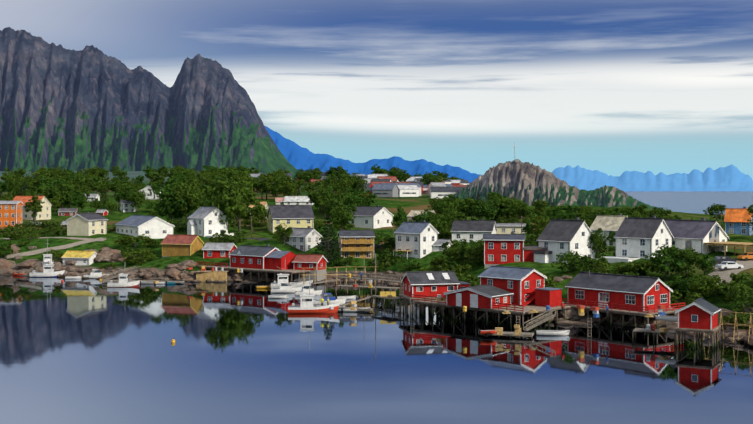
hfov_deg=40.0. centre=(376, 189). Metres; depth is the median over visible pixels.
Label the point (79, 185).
tree
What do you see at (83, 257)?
shed
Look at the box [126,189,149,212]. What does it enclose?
tree
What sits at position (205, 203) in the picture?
tree
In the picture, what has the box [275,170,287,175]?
tree
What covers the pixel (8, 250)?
bush
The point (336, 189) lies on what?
tree
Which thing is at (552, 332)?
white row boat
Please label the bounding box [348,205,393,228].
house
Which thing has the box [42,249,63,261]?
bush
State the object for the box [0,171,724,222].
ground
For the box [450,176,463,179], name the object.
tree
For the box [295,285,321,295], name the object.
cruiser
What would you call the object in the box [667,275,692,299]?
tree
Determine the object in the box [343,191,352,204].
tree
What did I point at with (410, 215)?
cream building
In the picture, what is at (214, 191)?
tree
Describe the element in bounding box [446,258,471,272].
bush
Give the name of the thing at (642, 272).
tree
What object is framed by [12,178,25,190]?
tree
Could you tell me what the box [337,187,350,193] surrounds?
tree
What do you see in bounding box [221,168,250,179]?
tree
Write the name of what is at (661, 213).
tree
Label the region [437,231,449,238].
bush
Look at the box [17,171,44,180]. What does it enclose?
tree
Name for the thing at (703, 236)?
white modern house
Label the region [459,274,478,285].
bush
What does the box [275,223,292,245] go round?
tree
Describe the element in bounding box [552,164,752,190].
mountain
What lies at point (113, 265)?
bush
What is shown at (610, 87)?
sky
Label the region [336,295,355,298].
skiff
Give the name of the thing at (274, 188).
tree
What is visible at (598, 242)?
tree
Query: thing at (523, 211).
tree
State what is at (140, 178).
tree
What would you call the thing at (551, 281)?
bush
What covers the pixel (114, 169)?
tree
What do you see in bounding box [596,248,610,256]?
bush
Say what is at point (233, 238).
bush
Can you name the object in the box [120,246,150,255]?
bush
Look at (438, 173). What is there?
tree
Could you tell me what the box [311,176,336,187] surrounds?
tree
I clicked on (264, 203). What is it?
tan-roofed house
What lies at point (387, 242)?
bush
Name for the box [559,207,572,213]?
tree
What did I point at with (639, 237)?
white house
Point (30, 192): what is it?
tree
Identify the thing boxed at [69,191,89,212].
tree
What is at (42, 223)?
bush
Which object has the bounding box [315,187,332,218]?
tree
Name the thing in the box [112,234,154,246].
bush
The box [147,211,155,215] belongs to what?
tree
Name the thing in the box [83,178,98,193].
tree
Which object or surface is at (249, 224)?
bush
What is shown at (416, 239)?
white house
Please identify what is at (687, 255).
tree
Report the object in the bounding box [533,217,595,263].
white house
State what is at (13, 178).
tree
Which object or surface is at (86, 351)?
water
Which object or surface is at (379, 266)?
bush
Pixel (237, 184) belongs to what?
tree
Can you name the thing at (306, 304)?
orange fishing boat
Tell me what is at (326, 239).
spruce
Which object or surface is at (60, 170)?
tree
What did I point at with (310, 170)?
tree
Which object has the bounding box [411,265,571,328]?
rorbu
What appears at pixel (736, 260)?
gravel parking
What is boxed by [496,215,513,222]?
bush
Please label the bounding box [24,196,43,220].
tree
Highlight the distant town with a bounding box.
[250,172,469,198]
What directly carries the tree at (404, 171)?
on the ground at (421, 202)
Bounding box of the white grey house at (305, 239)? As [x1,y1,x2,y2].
[285,226,321,251]
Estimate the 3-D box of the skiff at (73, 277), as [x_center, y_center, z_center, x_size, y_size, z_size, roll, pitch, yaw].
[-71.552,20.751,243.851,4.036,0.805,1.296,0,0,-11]
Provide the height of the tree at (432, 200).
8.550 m
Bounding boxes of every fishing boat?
[42,241,53,264]
[107,265,139,286]
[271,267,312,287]
[288,275,339,312]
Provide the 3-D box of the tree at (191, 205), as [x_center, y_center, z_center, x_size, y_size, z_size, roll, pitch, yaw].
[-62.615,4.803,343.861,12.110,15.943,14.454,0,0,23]
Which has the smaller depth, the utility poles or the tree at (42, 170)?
the utility poles
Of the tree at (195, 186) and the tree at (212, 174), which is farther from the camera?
the tree at (212, 174)
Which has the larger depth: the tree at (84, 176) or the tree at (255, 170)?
the tree at (255, 170)
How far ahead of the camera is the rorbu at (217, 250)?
250.00 m
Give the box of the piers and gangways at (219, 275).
[101,249,675,344]
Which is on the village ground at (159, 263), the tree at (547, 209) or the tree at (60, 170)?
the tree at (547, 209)
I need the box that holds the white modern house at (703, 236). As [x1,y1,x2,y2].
[664,218,752,255]
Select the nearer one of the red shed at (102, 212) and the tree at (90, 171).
the red shed at (102, 212)
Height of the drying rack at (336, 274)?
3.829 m
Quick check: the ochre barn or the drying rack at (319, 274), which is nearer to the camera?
the drying rack at (319, 274)
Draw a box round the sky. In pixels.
[0,0,752,179]
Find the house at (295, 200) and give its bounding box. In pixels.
[283,196,312,205]
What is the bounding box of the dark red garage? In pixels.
[58,208,77,215]
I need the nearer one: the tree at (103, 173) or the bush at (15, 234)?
the bush at (15, 234)
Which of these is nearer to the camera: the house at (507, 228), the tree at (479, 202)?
the house at (507, 228)
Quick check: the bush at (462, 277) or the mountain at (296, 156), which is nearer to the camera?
the bush at (462, 277)
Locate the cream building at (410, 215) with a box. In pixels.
[407,209,437,221]
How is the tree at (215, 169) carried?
on the ground at (421, 202)
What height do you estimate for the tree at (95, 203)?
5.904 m
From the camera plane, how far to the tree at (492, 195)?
406.66 m
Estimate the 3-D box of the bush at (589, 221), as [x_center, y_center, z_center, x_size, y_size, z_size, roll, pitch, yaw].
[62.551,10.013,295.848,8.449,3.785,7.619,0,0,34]
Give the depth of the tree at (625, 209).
403.93 m
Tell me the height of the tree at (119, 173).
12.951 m
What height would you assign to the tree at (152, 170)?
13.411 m
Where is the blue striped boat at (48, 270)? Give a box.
[29,253,64,276]
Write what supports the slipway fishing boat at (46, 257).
on the village ground at (159, 263)
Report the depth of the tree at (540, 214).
304.86 m
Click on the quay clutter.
(581, 308)
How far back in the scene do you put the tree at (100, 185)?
555.46 m
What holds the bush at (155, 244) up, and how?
on the village ground at (159, 263)
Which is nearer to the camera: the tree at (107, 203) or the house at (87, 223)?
the house at (87, 223)
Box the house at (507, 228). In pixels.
[496,222,526,233]
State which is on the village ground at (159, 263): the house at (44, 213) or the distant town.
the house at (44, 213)
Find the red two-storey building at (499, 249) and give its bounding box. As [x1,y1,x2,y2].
[483,232,547,268]
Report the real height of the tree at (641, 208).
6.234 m
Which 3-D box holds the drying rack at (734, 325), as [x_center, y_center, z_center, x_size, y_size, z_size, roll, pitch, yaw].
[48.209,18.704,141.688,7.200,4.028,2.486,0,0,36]
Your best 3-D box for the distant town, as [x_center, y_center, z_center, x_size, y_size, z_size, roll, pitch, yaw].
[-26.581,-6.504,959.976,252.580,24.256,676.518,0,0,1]
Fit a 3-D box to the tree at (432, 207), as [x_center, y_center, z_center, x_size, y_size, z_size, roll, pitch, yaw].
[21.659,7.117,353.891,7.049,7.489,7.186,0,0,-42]
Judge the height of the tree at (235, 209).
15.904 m
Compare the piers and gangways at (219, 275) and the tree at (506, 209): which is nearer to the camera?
the piers and gangways at (219, 275)
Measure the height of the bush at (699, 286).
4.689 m
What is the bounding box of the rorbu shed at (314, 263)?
[292,254,327,281]
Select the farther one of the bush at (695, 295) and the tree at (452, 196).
the tree at (452, 196)
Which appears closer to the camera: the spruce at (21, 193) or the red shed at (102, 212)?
the red shed at (102, 212)
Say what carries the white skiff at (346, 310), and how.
on the water
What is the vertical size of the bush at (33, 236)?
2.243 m
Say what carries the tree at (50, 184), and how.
on the ground at (421, 202)
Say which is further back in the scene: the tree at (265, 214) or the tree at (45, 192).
the tree at (45, 192)
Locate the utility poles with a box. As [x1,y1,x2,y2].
[62,205,721,237]
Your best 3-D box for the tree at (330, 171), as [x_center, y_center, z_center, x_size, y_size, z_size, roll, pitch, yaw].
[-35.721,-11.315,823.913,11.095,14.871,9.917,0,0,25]
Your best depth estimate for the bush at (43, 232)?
289.19 m
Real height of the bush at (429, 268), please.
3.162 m
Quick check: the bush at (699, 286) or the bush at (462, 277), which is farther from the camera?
the bush at (462, 277)
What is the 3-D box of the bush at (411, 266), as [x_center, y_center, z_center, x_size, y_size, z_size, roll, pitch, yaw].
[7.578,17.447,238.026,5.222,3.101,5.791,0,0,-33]
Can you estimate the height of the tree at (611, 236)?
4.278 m
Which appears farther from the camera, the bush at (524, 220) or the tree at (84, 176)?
the tree at (84, 176)
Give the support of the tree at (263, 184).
on the ground at (421, 202)
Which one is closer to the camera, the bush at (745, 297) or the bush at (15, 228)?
the bush at (745, 297)
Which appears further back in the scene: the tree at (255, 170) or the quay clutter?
the tree at (255, 170)
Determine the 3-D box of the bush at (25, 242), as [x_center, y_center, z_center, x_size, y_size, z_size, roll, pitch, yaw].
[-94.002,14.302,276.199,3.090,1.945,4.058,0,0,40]
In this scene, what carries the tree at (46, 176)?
on the ground at (421, 202)
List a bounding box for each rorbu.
[197,244,313,283]
[202,243,236,257]
[399,271,474,315]
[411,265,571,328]
[443,284,513,308]
[562,270,684,328]
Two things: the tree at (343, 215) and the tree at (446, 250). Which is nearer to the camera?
the tree at (446, 250)
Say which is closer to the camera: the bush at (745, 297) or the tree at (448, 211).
the bush at (745, 297)
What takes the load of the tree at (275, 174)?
on the ground at (421, 202)
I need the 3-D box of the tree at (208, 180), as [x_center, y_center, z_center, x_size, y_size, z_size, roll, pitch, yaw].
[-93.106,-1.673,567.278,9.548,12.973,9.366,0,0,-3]
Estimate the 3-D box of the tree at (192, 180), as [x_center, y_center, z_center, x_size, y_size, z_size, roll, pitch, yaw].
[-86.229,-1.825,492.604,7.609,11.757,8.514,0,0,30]
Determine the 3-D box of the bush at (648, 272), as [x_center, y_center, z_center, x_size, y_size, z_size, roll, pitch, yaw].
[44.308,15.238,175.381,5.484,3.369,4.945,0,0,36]
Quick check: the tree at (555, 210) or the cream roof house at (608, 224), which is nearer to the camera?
the cream roof house at (608, 224)
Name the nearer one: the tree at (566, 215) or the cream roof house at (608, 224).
the cream roof house at (608, 224)
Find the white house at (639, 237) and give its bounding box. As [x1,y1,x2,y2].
[596,215,673,262]
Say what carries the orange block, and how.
on the village ground at (159, 263)
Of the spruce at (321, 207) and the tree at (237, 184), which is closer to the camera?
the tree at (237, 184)
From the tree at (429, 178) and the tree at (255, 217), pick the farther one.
the tree at (429, 178)
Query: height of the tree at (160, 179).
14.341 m
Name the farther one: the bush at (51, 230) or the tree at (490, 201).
the tree at (490, 201)
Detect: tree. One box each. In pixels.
[0,168,26,180]
[0,182,6,197]
[0,194,13,200]
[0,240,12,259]
[6,175,31,187]
[7,183,19,196]
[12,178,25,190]
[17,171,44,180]
[23,186,47,199]
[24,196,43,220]
[26,178,38,189]
[34,176,41,187]
[36,177,67,189]
[37,188,47,197]
[39,167,49,174]
[41,175,53,185]
[41,178,57,187]
[45,169,69,179]
[46,165,71,176]
[46,181,73,208]
[48,184,70,208]
[48,191,72,207]
[49,196,59,213]
[65,170,77,181]
[66,179,91,205]
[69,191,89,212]
[73,174,94,188]
[77,175,86,193]
[79,167,100,177]
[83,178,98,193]
[90,198,102,210]
[91,176,104,193]
[94,180,108,192]
[96,168,108,177]
[97,176,109,194]
[105,201,118,213]
[106,178,127,195]
[110,165,118,176]
[111,180,122,190]
[112,168,126,176]
[113,175,128,183]
[115,185,133,200]
[115,188,126,202]
[116,183,139,191]
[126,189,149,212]
[127,180,141,190]
[131,175,146,189]
[143,168,157,180]
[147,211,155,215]
[148,172,164,184]
[148,182,192,220]
[156,166,169,176]
[162,179,183,187]
[164,180,205,220]
[167,172,188,186]
[170,168,196,177]
[171,166,189,174]
[187,182,204,192]
[189,174,205,189]
[194,169,209,182]
[198,175,213,184]
[198,197,218,208]
[203,176,247,227]
[204,170,219,179]
[211,181,257,226]
[212,167,224,174]
[212,174,234,184]
[217,182,263,234]
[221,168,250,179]
[230,173,256,185]
[235,178,252,190]
[241,175,261,188]
[245,208,259,233]
[248,167,259,173]
[251,182,270,198]
[253,173,275,199]
[257,205,267,222]
[257,210,266,228]
[265,171,283,178]
[268,178,281,196]
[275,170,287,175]
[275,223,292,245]
[277,181,297,196]
[279,175,293,193]
[294,179,305,195]
[296,169,318,179]
[300,171,316,184]
[307,181,316,191]
[307,184,322,212]
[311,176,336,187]
[314,167,322,178]
[315,186,346,217]
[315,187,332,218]
[321,174,341,188]
[324,191,345,215]
[325,166,335,175]
[326,179,335,190]
[328,199,343,215]
[329,203,357,229]
[333,178,353,192]
[334,166,348,176]
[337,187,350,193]
[338,173,347,186]
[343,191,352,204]
[344,188,376,205]
[344,195,364,210]
[346,174,367,191]
[371,164,386,173]
[374,234,379,246]
[388,166,406,175]
[388,168,410,181]
[391,205,406,227]
[413,208,436,221]
[420,173,447,184]
[426,211,462,234]
[427,213,452,231]
[428,197,448,204]
[428,201,443,214]
[432,171,449,178]
[433,198,456,209]
[433,200,462,212]
[439,197,475,217]
[441,240,460,258]
[442,207,466,222]
[443,194,458,201]
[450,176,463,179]
[459,239,476,263]
[464,199,474,219]
[471,204,497,219]
[472,199,503,219]
[486,191,506,199]
[488,198,511,217]
[491,198,520,217]
[495,196,525,216]
[510,202,534,219]
[521,221,532,233]
[530,211,546,223]
[530,216,549,233]
[533,199,549,214]
[543,207,554,215]
[545,211,560,220]
[552,203,566,215]
[558,210,578,219]
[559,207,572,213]
[575,207,593,219]
[577,206,596,212]
[585,210,609,222]
[586,228,607,252]
[606,207,628,216]
[607,231,615,244]
[619,205,634,215]
[627,204,647,214]
[629,210,647,217]
[634,261,646,275]
[638,207,661,217]
[645,244,682,280]
[650,207,671,217]
[661,214,674,218]
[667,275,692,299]
[673,247,702,277]
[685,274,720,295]
[694,253,716,274]
[703,203,726,219]
[747,205,752,229]
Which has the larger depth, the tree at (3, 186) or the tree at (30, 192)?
the tree at (3, 186)
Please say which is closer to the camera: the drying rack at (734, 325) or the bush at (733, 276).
the drying rack at (734, 325)
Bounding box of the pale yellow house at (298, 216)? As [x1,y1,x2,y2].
[266,204,314,231]
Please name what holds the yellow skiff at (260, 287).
on the water
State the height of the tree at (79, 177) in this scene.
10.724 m
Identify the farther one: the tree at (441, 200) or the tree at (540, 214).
the tree at (441, 200)
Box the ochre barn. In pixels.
[160,234,203,256]
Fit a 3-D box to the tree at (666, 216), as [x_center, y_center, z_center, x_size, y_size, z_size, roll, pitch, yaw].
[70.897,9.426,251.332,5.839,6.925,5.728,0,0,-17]
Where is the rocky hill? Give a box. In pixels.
[449,160,666,210]
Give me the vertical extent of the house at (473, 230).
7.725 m
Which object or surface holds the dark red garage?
on the village ground at (159, 263)
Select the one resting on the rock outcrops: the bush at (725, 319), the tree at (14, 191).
the bush at (725, 319)
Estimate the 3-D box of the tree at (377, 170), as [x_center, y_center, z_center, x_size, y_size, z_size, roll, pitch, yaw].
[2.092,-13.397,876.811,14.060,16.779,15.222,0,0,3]
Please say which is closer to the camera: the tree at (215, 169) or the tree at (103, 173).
the tree at (103, 173)
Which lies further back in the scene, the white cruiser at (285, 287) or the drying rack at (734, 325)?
the white cruiser at (285, 287)
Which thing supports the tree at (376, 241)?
on the village ground at (159, 263)
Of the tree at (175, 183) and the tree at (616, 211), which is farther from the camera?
the tree at (175, 183)
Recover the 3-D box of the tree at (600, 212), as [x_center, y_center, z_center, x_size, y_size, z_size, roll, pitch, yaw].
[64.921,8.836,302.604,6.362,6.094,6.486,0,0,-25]
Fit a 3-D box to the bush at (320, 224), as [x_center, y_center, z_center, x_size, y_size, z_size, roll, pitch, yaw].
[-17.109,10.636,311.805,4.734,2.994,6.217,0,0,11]
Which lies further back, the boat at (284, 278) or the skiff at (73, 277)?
the skiff at (73, 277)
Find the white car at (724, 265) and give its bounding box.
[716,261,743,269]
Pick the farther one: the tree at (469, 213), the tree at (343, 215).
the tree at (469, 213)
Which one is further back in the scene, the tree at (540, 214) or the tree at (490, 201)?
the tree at (490, 201)
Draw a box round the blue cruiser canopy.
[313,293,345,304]
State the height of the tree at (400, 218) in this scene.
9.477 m
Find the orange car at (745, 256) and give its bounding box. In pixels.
[737,252,752,260]
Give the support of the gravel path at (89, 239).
on the village ground at (159, 263)
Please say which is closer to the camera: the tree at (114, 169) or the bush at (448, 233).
the bush at (448, 233)
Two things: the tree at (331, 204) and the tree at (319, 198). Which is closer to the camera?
the tree at (331, 204)
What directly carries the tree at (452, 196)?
on the village ground at (159, 263)
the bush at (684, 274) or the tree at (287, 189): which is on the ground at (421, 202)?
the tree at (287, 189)
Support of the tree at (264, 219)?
on the village ground at (159, 263)
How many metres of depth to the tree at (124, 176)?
554.12 m
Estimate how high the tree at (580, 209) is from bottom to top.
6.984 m
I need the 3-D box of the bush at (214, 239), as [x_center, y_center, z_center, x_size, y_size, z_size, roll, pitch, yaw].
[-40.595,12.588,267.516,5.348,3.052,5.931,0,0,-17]
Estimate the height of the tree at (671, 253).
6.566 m
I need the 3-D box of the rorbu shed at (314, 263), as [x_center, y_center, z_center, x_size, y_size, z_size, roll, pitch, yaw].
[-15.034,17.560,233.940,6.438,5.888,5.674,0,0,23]
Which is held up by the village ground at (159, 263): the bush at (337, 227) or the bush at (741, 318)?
the bush at (337, 227)
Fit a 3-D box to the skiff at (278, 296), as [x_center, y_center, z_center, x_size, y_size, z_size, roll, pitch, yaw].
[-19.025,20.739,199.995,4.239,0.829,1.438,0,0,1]
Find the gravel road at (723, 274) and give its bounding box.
[708,259,752,283]
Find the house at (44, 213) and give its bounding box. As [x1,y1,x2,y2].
[12,195,51,219]
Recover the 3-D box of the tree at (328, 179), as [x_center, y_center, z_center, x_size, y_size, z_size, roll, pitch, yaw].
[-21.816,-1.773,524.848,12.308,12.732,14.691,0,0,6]
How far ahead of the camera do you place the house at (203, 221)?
289.75 m
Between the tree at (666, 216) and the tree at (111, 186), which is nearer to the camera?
the tree at (666, 216)
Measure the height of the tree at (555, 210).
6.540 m
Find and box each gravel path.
[0,238,104,258]
[2,237,105,240]
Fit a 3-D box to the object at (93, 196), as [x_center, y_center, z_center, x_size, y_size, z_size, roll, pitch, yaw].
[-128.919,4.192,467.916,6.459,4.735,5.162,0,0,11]
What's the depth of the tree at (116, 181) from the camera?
509.21 m
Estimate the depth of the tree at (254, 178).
652.74 m
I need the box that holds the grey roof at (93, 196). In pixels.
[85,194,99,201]
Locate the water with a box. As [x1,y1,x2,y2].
[0,191,752,423]
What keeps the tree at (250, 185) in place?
on the village ground at (159, 263)
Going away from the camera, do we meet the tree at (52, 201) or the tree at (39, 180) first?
the tree at (52, 201)
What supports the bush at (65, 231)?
on the village ground at (159, 263)
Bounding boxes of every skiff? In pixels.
[64,276,81,278]
[255,285,270,288]
[267,295,288,298]
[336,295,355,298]
[341,307,370,311]
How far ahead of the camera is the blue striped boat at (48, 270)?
248.35 m
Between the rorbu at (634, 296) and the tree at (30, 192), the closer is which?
the rorbu at (634, 296)
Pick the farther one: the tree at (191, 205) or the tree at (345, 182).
the tree at (345, 182)
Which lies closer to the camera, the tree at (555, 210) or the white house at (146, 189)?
the tree at (555, 210)
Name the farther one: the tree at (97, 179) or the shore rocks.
the tree at (97, 179)
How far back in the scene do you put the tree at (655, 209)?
308.52 m
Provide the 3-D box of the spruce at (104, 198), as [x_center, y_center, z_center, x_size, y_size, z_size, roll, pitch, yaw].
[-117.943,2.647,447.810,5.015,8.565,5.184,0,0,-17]
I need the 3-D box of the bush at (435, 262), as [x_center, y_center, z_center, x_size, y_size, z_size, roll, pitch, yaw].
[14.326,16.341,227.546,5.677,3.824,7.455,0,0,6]
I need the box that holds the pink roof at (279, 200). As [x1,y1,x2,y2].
[275,197,284,204]
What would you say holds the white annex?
on the village ground at (159, 263)
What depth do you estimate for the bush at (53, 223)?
322.36 m
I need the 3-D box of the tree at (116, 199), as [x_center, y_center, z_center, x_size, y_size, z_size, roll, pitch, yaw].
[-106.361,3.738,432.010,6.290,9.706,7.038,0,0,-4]
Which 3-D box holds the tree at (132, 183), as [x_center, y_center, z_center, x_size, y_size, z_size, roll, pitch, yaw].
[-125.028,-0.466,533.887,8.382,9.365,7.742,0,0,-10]
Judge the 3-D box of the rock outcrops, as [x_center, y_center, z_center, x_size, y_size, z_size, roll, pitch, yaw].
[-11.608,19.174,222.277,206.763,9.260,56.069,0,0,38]
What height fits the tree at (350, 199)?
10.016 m
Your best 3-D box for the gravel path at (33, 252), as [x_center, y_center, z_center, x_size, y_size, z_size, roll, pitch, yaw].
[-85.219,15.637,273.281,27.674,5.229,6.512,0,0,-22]
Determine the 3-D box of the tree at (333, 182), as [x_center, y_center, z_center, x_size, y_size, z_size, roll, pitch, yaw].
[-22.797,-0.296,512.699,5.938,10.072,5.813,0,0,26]
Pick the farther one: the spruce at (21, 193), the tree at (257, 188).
the tree at (257, 188)
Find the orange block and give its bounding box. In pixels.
[0,201,22,226]
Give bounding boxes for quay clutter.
[118,266,668,335]
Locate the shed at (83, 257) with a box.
[61,250,96,264]
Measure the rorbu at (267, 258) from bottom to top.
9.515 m
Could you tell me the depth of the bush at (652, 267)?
177.46 m
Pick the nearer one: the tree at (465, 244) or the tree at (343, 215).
the tree at (465, 244)
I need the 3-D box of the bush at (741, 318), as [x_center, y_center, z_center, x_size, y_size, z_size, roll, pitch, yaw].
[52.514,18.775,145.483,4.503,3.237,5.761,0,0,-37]
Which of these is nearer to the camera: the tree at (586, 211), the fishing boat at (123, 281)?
the fishing boat at (123, 281)
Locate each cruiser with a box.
[83,269,108,277]
[271,282,301,292]
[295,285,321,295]
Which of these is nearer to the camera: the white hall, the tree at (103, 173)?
the white hall
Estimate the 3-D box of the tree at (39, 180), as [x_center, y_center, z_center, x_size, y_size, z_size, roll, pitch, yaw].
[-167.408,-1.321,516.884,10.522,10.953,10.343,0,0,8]
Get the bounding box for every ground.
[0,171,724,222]
[0,206,752,326]
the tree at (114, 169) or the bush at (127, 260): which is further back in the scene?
the tree at (114, 169)
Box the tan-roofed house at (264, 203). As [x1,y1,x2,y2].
[245,201,268,210]
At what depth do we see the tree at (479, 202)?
330.01 m
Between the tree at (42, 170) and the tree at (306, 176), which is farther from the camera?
the tree at (42, 170)
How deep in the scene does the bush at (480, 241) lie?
236.30 m
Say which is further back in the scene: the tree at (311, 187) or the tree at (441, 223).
the tree at (311, 187)
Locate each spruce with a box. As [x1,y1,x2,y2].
[18,185,24,195]
[100,186,108,205]
[314,217,343,264]
[316,184,329,213]
[356,180,363,194]
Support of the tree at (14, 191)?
on the ground at (421, 202)
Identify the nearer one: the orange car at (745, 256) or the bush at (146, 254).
the orange car at (745, 256)
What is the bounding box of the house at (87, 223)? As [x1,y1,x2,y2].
[66,211,107,235]
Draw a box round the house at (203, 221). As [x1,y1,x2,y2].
[186,205,233,237]
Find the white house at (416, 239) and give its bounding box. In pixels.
[393,220,438,258]
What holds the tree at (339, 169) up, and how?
on the ground at (421, 202)
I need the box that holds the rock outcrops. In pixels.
[0,244,752,342]
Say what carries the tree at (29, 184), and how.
on the ground at (421, 202)
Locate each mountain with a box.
[0,27,299,180]
[265,126,481,182]
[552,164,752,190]
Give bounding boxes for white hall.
[115,215,174,238]
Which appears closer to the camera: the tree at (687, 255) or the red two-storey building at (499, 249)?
the tree at (687, 255)
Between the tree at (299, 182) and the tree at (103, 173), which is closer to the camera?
the tree at (299, 182)
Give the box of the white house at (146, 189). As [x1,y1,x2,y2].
[141,185,161,199]
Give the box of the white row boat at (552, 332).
[534,330,569,335]
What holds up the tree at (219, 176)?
on the ground at (421, 202)
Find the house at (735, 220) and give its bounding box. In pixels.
[724,207,752,235]
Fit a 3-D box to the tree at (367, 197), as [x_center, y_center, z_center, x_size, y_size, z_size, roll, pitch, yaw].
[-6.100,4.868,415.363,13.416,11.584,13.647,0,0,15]
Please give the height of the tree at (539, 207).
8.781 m
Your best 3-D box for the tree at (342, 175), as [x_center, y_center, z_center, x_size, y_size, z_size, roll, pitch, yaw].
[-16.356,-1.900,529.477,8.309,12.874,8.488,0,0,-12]
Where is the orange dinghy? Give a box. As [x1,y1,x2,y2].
[478,329,496,334]
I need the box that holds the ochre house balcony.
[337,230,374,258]
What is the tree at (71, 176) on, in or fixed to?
on the ground at (421, 202)
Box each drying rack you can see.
[303,273,337,284]
[334,267,365,285]
[703,311,752,342]
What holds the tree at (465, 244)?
on the village ground at (159, 263)
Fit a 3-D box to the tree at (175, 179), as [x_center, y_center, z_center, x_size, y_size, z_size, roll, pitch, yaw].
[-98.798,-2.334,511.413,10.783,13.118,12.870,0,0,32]
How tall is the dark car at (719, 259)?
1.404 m
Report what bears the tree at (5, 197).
on the village ground at (159, 263)
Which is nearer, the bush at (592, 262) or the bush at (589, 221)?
the bush at (592, 262)
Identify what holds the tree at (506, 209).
on the village ground at (159, 263)
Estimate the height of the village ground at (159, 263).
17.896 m
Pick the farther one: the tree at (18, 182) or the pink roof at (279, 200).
the tree at (18, 182)
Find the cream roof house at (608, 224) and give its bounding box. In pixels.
[590,214,627,245]
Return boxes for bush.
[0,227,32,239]
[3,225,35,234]
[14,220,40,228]
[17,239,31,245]
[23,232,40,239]
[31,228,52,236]
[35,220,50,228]
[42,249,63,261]
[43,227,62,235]
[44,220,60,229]
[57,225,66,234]
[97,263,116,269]
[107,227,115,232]
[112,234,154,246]
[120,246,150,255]
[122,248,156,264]
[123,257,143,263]
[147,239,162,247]
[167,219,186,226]
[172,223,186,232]
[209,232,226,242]
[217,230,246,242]
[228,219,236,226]
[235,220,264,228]
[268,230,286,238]
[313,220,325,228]
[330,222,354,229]
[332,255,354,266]
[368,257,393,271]
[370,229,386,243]
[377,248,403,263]
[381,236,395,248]
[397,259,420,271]
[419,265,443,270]
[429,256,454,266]
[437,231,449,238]
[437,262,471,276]
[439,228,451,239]
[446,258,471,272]
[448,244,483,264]
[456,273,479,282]
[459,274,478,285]
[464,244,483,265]
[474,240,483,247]
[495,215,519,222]
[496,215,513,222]
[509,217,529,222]
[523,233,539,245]
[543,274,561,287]
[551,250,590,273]
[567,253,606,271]
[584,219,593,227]
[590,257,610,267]
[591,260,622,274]
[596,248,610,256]
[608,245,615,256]
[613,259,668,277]
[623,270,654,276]
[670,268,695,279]
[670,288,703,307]
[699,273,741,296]
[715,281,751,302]
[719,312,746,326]
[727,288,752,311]
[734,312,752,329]
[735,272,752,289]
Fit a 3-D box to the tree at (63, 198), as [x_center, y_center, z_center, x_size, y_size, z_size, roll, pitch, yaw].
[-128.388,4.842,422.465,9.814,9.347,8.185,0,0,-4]
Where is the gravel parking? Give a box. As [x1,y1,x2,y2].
[712,260,752,268]
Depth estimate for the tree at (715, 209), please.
319.15 m
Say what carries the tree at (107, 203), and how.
on the village ground at (159, 263)
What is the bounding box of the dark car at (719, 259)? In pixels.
[712,256,735,263]
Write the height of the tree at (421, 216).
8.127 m
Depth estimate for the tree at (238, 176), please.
618.36 m
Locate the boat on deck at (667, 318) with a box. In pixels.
[655,314,677,321]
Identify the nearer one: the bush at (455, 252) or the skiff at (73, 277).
the bush at (455, 252)
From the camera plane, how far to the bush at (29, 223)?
322.08 m
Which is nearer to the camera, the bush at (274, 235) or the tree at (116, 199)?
the bush at (274, 235)
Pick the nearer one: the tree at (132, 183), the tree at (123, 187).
the tree at (123, 187)
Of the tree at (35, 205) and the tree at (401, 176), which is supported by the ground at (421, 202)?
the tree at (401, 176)
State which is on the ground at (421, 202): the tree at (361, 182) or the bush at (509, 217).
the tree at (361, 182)
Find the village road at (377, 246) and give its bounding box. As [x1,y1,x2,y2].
[245,237,386,247]
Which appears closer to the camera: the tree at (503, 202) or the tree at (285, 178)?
the tree at (503, 202)
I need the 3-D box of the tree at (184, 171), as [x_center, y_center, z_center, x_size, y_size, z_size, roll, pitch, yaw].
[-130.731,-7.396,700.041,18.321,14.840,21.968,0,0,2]
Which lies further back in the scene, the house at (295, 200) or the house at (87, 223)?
the house at (295, 200)
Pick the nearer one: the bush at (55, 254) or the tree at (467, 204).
the bush at (55, 254)
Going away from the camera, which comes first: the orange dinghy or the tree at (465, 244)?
the orange dinghy
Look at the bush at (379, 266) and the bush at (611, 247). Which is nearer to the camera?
the bush at (611, 247)
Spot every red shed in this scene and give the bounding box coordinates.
[95,209,108,215]
[674,297,721,349]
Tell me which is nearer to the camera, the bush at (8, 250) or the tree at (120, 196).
the bush at (8, 250)
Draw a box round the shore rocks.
[0,266,752,345]
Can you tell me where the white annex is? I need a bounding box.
[432,239,451,250]
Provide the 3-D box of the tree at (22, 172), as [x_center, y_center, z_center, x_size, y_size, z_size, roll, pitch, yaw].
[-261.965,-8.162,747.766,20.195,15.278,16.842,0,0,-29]
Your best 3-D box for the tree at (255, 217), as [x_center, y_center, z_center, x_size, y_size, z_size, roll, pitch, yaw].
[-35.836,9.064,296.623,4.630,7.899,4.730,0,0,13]
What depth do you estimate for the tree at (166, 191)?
340.96 m
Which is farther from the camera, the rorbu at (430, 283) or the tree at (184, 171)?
the tree at (184, 171)
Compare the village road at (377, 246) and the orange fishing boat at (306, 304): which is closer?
the orange fishing boat at (306, 304)

